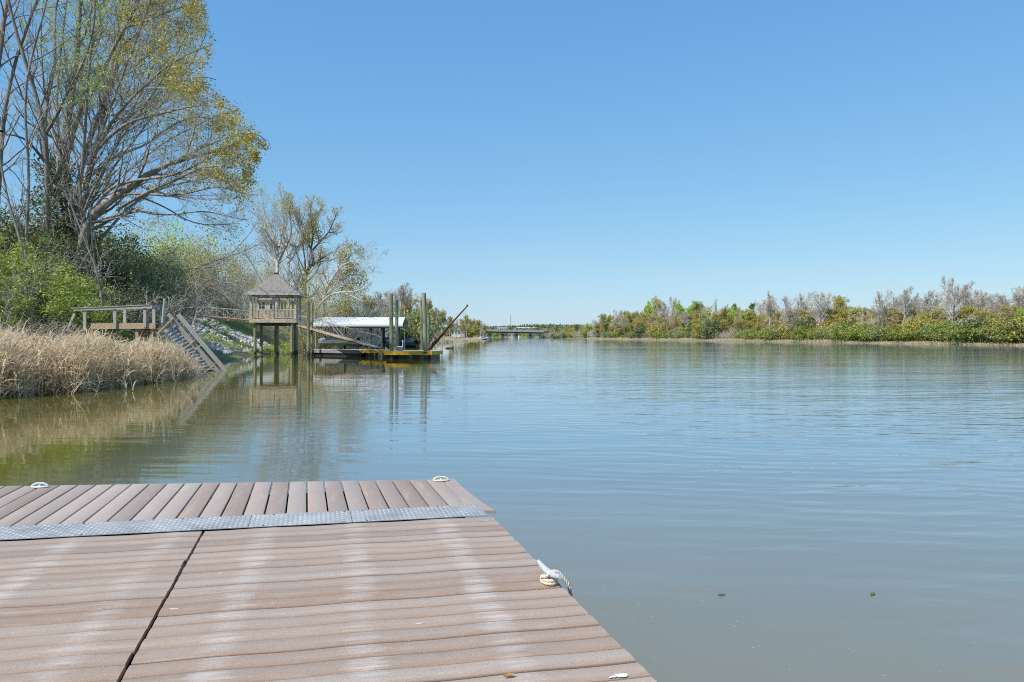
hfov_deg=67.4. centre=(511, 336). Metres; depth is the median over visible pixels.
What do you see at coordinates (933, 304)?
bare tree
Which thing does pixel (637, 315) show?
budding tree
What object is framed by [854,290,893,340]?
bare tree
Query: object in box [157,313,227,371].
collapsed stair
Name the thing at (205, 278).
budding bush
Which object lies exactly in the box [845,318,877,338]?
dark bush
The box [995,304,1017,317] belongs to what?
budding tree
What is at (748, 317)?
budding tree
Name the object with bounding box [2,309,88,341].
dead weeds
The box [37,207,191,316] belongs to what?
green bush
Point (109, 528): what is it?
checker plate
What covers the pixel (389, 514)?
checker plate
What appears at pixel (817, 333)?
green shrub
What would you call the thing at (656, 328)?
dark bush
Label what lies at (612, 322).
leafy tree
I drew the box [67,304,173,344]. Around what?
wooden pier
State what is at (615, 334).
green shrub
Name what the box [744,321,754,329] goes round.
budding tree
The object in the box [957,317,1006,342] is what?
green shrub
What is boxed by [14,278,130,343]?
leafy thicket
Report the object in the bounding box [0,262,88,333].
leafy thicket
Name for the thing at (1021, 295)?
bare tree
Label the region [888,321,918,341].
green shrub
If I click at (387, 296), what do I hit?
bare tree
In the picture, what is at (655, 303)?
leafy tree
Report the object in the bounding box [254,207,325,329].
white trunk tree
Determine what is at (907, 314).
budding tree
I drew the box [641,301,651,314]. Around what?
leafy tree
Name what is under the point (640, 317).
budding tree
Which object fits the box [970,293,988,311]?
bare tree
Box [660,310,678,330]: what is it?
bare tree
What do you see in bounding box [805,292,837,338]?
bare tree
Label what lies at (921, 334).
green shrub
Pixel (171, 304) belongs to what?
bare bush
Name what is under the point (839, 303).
budding tree
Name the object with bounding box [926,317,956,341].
green shrub
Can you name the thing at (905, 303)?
bare tree
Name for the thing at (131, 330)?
bare bush
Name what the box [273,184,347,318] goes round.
dark limbed tree
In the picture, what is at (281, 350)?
bank weed
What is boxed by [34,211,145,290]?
green bush
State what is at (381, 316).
bare bush
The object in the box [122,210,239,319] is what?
budding bush
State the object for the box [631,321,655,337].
dark bush
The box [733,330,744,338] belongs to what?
green shrub
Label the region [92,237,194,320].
green bush
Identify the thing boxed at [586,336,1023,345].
marsh grass
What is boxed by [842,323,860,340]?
green shrub
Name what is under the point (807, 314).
budding tree
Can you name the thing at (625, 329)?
budding tree
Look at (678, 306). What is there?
leafy tree
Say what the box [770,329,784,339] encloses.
green shrub
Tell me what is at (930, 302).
bare tree
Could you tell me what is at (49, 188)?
ivy clad tree
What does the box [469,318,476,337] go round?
budding tree
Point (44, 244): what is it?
evergreen bush
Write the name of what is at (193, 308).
bare bush
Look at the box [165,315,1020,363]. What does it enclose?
ground
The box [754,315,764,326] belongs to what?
budding tree
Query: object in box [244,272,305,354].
gazebo
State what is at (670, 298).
bare tree
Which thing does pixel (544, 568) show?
horn cleat
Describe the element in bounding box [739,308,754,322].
leafy tree
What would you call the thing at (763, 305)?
bare tree
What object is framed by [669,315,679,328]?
budding tree
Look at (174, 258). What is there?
budding bush
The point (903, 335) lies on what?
green shrub
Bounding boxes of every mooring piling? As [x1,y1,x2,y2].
[307,302,309,355]
[310,304,312,355]
[389,294,393,358]
[395,300,397,349]
[419,300,422,349]
[422,293,427,358]
[427,317,429,346]
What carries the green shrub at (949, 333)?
on the ground at (246, 328)
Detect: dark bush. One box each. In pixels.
[355,310,388,347]
[458,323,479,337]
[565,331,575,337]
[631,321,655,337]
[645,322,661,337]
[684,332,694,337]
[689,321,718,335]
[692,316,736,339]
[735,325,745,333]
[770,315,804,338]
[784,317,815,338]
[815,320,839,339]
[830,322,853,339]
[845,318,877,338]
[896,313,935,341]
[948,312,998,341]
[964,317,996,342]
[982,311,1017,343]
[994,312,1023,343]
[997,316,1023,341]
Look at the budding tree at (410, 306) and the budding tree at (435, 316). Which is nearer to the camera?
the budding tree at (410, 306)
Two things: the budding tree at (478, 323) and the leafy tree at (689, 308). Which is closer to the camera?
the leafy tree at (689, 308)
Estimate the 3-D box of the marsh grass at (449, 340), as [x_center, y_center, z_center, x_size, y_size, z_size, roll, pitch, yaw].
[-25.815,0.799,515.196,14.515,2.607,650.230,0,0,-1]
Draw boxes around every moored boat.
[318,337,348,344]
[346,337,385,348]
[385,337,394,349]
[400,338,419,348]
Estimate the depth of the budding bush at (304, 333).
99.06 m
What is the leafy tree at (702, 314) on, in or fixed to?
on the ground at (246, 328)
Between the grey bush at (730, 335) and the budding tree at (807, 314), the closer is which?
the budding tree at (807, 314)
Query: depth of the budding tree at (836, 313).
246.80 m
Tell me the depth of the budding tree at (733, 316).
328.09 m
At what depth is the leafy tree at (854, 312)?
235.71 m
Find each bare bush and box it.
[8,234,119,303]
[89,286,189,344]
[107,273,193,333]
[112,292,217,344]
[117,272,213,332]
[133,278,190,331]
[159,290,211,332]
[209,284,255,320]
[235,347,244,354]
[280,287,393,348]
[350,295,410,347]
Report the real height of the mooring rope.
0.396 m
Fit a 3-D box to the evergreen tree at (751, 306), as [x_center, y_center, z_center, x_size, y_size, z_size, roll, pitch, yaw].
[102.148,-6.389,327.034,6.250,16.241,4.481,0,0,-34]
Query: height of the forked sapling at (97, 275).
8.182 m
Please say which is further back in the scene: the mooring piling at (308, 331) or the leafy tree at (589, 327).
the leafy tree at (589, 327)
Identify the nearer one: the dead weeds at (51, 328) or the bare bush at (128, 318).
the dead weeds at (51, 328)
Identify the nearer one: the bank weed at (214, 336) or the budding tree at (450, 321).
the bank weed at (214, 336)
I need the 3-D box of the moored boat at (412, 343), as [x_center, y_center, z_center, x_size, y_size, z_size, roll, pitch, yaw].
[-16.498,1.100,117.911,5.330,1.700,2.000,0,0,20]
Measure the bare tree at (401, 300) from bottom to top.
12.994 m
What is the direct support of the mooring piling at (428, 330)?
in the water
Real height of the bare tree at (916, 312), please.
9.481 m
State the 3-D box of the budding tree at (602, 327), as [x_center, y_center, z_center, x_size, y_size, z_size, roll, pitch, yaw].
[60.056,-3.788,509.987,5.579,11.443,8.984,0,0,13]
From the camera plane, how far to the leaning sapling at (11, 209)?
45.44 m
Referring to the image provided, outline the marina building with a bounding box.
[451,329,461,336]
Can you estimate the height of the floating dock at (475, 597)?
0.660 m
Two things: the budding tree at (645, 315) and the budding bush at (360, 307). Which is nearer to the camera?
the budding bush at (360, 307)
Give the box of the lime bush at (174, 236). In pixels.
[122,215,232,294]
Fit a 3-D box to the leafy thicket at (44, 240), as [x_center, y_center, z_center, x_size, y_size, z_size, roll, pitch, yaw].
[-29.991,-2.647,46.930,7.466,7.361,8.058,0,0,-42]
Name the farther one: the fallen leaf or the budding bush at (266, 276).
the budding bush at (266, 276)
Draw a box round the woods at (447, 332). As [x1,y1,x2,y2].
[431,326,731,336]
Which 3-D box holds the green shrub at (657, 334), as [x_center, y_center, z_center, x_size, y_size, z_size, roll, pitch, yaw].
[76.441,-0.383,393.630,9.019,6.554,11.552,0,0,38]
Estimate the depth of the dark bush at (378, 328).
128.32 m
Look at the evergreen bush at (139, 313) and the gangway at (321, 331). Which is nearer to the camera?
the evergreen bush at (139, 313)
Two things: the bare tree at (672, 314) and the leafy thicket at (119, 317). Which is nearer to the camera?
the leafy thicket at (119, 317)
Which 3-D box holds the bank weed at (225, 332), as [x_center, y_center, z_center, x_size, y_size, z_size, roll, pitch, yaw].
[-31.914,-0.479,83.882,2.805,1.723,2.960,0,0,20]
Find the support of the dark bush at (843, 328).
on the ground at (246, 328)
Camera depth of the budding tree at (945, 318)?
191.31 m
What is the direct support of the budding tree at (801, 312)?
on the ground at (246, 328)
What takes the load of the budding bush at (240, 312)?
on the ground at (246, 328)
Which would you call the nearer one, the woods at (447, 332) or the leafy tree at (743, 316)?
the leafy tree at (743, 316)
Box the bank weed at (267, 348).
[257,342,279,353]
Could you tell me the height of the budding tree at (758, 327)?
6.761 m
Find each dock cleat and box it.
[31,482,48,487]
[433,476,448,480]
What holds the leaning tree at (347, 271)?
on the ground at (246, 328)
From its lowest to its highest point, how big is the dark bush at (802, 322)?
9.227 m
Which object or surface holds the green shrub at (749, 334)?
on the ground at (246, 328)
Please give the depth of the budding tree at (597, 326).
520.75 m
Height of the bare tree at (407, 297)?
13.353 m
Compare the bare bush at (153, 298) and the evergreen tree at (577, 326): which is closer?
the bare bush at (153, 298)
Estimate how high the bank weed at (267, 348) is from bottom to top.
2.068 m
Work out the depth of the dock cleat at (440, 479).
7.69 m
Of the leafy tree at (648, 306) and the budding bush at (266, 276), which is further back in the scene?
the leafy tree at (648, 306)
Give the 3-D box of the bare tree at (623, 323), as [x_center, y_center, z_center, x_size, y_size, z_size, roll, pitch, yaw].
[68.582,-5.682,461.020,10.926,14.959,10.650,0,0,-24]
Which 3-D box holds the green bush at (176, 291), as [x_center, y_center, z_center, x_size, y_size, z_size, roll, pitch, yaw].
[-26.471,-2.902,57.133,7.666,7.445,7.646,0,0,-28]
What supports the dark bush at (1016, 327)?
on the ground at (246, 328)
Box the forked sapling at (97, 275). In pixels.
[32,189,120,321]
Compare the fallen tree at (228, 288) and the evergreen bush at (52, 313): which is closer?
the evergreen bush at (52, 313)
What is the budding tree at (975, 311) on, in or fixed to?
on the ground at (246, 328)
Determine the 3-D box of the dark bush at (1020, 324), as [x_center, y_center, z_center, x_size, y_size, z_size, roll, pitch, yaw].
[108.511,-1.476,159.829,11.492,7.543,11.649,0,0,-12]
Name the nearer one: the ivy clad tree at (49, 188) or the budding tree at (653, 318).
the ivy clad tree at (49, 188)
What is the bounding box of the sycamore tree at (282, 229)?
[228,178,307,317]
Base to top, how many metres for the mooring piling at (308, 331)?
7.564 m
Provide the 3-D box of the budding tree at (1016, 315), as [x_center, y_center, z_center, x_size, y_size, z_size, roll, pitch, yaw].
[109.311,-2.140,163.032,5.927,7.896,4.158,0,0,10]
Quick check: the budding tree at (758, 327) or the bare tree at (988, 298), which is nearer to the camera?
the bare tree at (988, 298)
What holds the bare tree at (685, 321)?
on the ground at (246, 328)
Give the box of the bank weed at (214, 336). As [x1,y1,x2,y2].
[202,331,222,341]
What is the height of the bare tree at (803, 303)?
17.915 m
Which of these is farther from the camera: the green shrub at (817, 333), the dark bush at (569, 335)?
the dark bush at (569, 335)
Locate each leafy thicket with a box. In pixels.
[0,233,86,310]
[0,237,68,327]
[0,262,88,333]
[0,286,41,330]
[1,245,112,313]
[3,268,112,337]
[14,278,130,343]
[56,278,136,346]
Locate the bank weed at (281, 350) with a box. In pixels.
[269,340,298,352]
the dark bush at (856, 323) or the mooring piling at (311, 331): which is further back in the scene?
the dark bush at (856, 323)
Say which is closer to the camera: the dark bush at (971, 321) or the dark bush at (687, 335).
the dark bush at (971, 321)
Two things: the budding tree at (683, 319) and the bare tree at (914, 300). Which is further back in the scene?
the budding tree at (683, 319)
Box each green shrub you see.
[398,305,442,344]
[603,330,616,337]
[610,331,624,337]
[626,331,634,338]
[654,330,668,338]
[662,330,672,338]
[666,328,681,337]
[673,330,689,337]
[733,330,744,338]
[736,328,752,339]
[741,327,761,339]
[757,330,774,339]
[758,326,782,339]
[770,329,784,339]
[789,324,814,340]
[804,329,824,339]
[811,328,828,339]
[821,325,847,339]
[827,321,855,340]
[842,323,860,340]
[845,325,875,340]
[853,321,884,341]
[863,323,899,340]
[878,328,900,340]
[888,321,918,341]
[892,324,927,341]
[910,319,938,340]
[917,320,955,340]
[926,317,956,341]
[936,320,975,341]
[939,318,988,342]
[952,318,995,342]
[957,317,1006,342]
[976,324,1006,342]
[993,318,1022,342]
[998,325,1023,342]
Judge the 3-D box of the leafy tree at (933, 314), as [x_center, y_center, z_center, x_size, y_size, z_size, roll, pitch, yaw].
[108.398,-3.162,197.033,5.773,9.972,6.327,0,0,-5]
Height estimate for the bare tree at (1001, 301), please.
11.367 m
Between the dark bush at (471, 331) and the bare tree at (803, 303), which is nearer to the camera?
the bare tree at (803, 303)
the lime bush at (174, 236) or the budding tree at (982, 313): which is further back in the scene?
the budding tree at (982, 313)
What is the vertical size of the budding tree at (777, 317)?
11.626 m
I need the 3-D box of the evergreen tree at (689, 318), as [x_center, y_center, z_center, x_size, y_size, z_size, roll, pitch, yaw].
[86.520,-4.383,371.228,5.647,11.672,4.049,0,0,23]
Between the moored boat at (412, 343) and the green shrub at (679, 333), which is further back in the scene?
the green shrub at (679, 333)
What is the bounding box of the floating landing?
[313,336,442,358]
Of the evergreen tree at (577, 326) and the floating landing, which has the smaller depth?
the floating landing
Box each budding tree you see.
[358,293,385,316]
[394,296,418,315]
[426,298,438,315]
[427,309,442,336]
[446,315,454,334]
[459,319,465,330]
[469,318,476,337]
[474,319,482,337]
[481,324,487,335]
[594,323,600,333]
[597,313,607,337]
[598,322,604,335]
[605,314,613,322]
[614,325,623,336]
[616,315,630,334]
[622,325,628,334]
[625,312,639,328]
[631,310,640,320]
[633,313,648,328]
[640,313,655,326]
[647,315,660,324]
[656,316,664,324]
[658,322,666,332]
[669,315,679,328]
[677,312,689,328]
[688,311,699,326]
[690,320,698,333]
[711,312,723,320]
[717,307,731,331]
[721,319,734,334]
[726,315,738,327]
[733,308,747,325]
[735,321,743,329]
[743,310,756,327]
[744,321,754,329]
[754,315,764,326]
[755,324,761,330]
[760,315,766,326]
[770,311,784,324]
[794,308,806,318]
[803,308,818,322]
[822,309,841,322]
[827,308,843,323]
[830,294,850,310]
[832,307,851,323]
[856,306,868,315]
[885,307,900,321]
[888,309,903,324]
[900,307,919,318]
[906,307,918,317]
[914,311,928,322]
[938,311,950,320]
[958,304,976,319]
[958,305,974,319]
[961,309,977,319]
[977,309,992,319]
[977,310,996,318]
[992,304,1016,318]
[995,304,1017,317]
[1011,311,1023,318]
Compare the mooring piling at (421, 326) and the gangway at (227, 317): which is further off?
the gangway at (227, 317)
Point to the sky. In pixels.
(572, 162)
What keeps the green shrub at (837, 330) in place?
on the ground at (246, 328)
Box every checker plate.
[0,515,251,539]
[248,510,351,527]
[350,504,487,521]
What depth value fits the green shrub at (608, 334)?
484.88 m
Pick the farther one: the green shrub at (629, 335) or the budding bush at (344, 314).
the green shrub at (629, 335)
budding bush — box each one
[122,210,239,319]
[135,233,200,317]
[160,230,268,319]
[186,240,264,322]
[209,266,265,323]
[227,251,294,307]
[255,260,351,350]
[292,279,385,348]
[309,279,385,348]
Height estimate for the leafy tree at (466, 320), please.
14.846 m
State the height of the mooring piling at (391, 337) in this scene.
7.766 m
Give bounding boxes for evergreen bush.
[0,181,150,299]
[0,199,136,295]
[29,296,87,324]
[84,272,166,322]
[90,280,209,344]
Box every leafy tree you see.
[437,309,447,339]
[463,315,469,336]
[583,323,592,337]
[610,318,619,329]
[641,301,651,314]
[646,295,661,315]
[672,300,685,323]
[685,300,699,325]
[698,307,712,322]
[726,305,741,324]
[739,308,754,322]
[763,307,777,326]
[846,306,866,322]
[882,318,890,327]
[902,317,913,326]
[925,305,948,319]
[954,305,970,318]
[1016,306,1023,319]
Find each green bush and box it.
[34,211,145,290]
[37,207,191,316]
[59,213,155,276]
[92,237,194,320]
[111,232,201,315]
[116,244,210,324]
[147,259,199,301]
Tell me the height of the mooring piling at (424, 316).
7.777 m
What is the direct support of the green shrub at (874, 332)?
on the ground at (246, 328)
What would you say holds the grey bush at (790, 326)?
on the ground at (246, 328)
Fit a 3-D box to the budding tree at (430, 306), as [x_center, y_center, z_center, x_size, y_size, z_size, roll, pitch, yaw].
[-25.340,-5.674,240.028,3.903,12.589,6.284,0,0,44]
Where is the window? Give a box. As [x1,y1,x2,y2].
[259,301,265,308]
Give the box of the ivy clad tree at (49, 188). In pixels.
[1,0,124,256]
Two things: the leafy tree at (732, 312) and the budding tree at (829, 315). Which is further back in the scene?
the leafy tree at (732, 312)
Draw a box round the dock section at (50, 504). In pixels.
[0,478,495,540]
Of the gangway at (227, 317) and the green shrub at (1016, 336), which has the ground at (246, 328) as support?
the green shrub at (1016, 336)
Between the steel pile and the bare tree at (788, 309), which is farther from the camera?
the bare tree at (788, 309)
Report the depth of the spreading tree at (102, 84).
49.88 m
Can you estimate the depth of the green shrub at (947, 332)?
180.68 m
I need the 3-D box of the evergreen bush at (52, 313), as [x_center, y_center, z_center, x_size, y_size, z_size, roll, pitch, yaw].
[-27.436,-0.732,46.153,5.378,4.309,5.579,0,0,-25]
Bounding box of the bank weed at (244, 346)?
[230,340,251,349]
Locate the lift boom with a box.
[428,304,467,350]
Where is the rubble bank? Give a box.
[181,317,271,354]
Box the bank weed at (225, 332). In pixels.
[216,327,232,336]
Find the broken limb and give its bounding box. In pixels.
[317,263,374,306]
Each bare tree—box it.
[372,291,388,314]
[376,299,399,316]
[378,290,400,311]
[390,282,416,316]
[393,286,419,316]
[413,294,430,310]
[453,319,463,334]
[479,323,484,336]
[609,310,622,328]
[617,314,631,332]
[653,311,663,325]
[654,301,670,317]
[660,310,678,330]
[667,296,680,316]
[678,312,688,326]
[713,298,717,312]
[754,299,775,315]
[761,291,777,328]
[773,294,802,339]
[779,292,812,318]
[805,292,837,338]
[815,294,830,310]
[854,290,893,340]
[875,296,901,319]
[892,286,922,339]
[902,306,924,321]
[908,293,923,311]
[916,289,950,310]
[919,295,931,311]
[919,296,948,311]
[939,274,970,322]
[950,280,981,308]
[958,288,992,309]
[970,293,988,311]
[975,292,1010,312]
[990,293,1011,314]
[998,286,1023,315]
[1009,286,1023,307]
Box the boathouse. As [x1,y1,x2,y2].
[313,317,409,349]
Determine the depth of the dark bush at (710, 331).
328.36 m
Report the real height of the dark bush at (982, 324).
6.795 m
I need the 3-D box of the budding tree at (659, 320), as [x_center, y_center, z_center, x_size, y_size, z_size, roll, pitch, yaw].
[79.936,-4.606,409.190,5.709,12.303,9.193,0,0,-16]
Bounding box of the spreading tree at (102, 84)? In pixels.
[1,0,270,277]
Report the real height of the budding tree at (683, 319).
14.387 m
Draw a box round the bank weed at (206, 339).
[198,331,223,343]
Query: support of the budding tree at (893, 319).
on the ground at (246, 328)
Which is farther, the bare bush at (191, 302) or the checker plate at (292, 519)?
the bare bush at (191, 302)
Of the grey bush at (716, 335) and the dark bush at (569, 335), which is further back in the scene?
the dark bush at (569, 335)
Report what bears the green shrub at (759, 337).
on the ground at (246, 328)
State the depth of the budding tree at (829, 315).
249.40 m
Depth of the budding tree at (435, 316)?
224.51 m
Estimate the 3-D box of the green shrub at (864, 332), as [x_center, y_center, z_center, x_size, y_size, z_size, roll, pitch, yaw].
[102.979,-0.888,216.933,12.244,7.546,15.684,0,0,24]
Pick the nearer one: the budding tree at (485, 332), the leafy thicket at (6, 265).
the leafy thicket at (6, 265)
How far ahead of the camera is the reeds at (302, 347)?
105.11 m
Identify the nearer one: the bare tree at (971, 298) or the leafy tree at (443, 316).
the bare tree at (971, 298)
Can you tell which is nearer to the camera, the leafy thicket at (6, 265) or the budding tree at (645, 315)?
the leafy thicket at (6, 265)
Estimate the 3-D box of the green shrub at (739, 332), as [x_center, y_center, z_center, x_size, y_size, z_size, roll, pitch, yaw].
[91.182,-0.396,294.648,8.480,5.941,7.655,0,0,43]
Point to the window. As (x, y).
(260, 307)
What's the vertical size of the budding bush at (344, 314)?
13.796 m
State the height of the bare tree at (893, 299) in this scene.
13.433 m
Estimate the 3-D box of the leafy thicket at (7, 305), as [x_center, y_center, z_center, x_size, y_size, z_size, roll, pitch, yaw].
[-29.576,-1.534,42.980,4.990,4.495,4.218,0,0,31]
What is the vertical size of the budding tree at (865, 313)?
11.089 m
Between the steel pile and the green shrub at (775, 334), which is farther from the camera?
the green shrub at (775, 334)
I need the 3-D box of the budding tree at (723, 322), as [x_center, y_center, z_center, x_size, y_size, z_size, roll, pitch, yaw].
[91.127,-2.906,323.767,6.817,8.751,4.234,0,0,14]
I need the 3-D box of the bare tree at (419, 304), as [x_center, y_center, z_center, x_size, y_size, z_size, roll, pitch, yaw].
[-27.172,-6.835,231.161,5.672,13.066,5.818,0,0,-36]
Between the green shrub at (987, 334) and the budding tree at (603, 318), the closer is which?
the green shrub at (987, 334)
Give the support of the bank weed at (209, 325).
on the ground at (246, 328)
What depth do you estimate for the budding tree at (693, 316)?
365.52 m
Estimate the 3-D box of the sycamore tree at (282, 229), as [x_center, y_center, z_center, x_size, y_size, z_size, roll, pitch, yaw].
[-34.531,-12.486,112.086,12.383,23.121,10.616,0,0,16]
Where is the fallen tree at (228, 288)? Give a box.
[145,210,324,338]
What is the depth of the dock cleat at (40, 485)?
7.35 m
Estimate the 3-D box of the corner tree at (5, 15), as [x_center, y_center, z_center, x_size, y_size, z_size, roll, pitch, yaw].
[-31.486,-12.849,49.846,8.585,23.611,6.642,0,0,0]
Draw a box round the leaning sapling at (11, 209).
[0,86,27,275]
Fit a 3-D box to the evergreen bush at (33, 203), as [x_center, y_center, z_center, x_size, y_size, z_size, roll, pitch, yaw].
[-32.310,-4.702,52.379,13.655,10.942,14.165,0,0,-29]
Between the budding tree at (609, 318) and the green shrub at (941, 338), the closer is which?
the green shrub at (941, 338)
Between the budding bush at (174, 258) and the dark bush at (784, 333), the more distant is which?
the dark bush at (784, 333)
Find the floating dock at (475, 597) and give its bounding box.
[0,517,656,681]
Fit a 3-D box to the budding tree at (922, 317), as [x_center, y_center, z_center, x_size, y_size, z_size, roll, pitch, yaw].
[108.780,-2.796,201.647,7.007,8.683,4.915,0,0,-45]
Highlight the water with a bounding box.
[0,337,1023,681]
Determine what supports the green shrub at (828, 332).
on the ground at (246, 328)
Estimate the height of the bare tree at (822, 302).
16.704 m
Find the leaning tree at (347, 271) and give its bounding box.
[300,234,388,316]
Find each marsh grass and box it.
[431,337,481,343]
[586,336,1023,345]
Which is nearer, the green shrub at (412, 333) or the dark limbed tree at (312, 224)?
the dark limbed tree at (312, 224)
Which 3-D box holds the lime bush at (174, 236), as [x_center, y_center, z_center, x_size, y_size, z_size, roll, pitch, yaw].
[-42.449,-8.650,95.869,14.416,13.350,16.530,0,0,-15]
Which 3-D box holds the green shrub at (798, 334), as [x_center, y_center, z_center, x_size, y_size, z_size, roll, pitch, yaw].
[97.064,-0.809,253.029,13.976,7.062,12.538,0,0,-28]
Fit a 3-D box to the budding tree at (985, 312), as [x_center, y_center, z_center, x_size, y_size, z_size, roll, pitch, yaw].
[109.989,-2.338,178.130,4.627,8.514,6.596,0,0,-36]
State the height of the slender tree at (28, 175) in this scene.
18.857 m
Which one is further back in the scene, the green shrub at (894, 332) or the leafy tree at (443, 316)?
the leafy tree at (443, 316)
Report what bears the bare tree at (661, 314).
on the ground at (246, 328)
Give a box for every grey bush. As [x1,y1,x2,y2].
[712,330,721,338]
[722,328,736,339]
[780,318,807,331]
[951,308,979,341]
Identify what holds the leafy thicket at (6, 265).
on the ground at (246, 328)
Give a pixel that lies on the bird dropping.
(622, 675)
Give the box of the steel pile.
[161,299,165,324]
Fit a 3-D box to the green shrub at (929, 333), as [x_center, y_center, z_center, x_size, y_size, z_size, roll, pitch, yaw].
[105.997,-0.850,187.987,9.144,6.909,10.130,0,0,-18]
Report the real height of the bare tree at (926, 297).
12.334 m
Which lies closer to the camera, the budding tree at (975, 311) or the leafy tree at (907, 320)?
the budding tree at (975, 311)
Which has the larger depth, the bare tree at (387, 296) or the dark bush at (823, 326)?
the dark bush at (823, 326)
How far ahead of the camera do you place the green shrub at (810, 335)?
244.98 m
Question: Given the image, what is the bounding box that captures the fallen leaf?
[503,673,513,676]
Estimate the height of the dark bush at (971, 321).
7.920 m
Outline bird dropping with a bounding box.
[609,673,627,677]
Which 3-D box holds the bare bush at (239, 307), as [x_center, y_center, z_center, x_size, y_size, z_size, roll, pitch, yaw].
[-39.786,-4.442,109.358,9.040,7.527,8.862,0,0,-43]
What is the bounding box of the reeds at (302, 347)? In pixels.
[284,334,420,349]
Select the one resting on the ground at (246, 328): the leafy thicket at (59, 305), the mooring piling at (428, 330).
the leafy thicket at (59, 305)
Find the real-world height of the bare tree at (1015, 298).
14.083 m
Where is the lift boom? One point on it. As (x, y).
(437, 339)
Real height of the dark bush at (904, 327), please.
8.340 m
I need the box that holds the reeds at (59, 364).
[0,313,211,397]
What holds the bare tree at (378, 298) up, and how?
on the ground at (246, 328)
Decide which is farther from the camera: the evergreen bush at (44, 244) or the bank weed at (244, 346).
the bank weed at (244, 346)
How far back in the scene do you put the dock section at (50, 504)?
6.80 m
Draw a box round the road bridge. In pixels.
[480,329,548,337]
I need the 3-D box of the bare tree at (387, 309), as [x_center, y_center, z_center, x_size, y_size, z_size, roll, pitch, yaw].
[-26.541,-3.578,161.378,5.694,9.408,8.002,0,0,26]
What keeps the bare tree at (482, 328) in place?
on the ground at (246, 328)
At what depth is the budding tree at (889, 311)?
215.98 m
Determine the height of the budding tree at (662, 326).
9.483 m
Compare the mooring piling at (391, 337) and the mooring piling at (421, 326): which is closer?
the mooring piling at (391, 337)
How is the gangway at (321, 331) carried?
attached to the gazebo
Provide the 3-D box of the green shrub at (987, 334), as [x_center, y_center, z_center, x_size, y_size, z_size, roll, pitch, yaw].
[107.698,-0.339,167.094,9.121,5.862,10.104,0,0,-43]
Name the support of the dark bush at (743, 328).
on the ground at (246, 328)
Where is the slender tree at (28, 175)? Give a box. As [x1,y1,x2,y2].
[0,0,75,258]
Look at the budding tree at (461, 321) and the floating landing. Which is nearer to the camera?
the floating landing
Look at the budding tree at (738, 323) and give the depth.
312.35 m
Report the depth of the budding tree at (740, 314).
320.98 m
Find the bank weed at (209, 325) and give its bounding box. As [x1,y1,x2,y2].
[200,317,225,330]
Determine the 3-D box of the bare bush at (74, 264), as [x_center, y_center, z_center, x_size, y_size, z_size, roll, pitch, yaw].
[-29.418,-2.427,47.772,9.897,8.406,10.095,0,0,-10]
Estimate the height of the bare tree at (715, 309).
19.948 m
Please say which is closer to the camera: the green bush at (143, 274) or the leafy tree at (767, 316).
the green bush at (143, 274)
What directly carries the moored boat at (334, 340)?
on the water
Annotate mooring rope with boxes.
[540,569,572,596]
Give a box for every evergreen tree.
[573,324,582,331]
[602,322,610,337]
[687,315,692,331]
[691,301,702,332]
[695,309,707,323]
[748,302,755,310]
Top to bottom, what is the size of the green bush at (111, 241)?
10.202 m
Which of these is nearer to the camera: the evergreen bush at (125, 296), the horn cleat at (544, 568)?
the horn cleat at (544, 568)
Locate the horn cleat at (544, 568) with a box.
[537,560,561,585]
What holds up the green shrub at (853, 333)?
on the ground at (246, 328)
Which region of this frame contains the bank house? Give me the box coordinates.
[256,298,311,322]
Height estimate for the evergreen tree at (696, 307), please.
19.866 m
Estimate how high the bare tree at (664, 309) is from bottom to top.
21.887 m
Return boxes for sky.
[0,0,1023,326]
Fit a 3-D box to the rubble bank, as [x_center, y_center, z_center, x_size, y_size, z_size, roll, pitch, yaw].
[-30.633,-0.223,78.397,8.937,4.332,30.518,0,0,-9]
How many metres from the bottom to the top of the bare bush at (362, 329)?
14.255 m
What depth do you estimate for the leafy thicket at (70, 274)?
46.32 m
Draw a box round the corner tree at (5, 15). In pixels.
[0,0,77,202]
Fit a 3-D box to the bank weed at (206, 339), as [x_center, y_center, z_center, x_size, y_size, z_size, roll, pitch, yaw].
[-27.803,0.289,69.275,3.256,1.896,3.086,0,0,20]
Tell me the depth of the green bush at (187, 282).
81.09 m
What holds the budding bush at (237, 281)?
on the ground at (246, 328)
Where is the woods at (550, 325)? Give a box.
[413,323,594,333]
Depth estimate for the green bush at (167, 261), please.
59.92 m
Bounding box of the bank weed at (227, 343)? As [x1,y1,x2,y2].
[219,338,241,349]
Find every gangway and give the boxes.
[189,305,249,320]
[298,315,382,349]
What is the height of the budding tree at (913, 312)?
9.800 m
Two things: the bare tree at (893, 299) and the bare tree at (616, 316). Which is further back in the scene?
the bare tree at (616, 316)
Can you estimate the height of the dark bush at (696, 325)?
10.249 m
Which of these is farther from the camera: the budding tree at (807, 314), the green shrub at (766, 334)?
the green shrub at (766, 334)
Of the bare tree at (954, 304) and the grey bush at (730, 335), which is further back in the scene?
the grey bush at (730, 335)
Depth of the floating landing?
71.79 m
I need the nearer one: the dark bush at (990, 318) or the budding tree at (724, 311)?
the dark bush at (990, 318)
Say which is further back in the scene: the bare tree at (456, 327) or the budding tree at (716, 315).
the bare tree at (456, 327)
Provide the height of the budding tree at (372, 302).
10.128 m

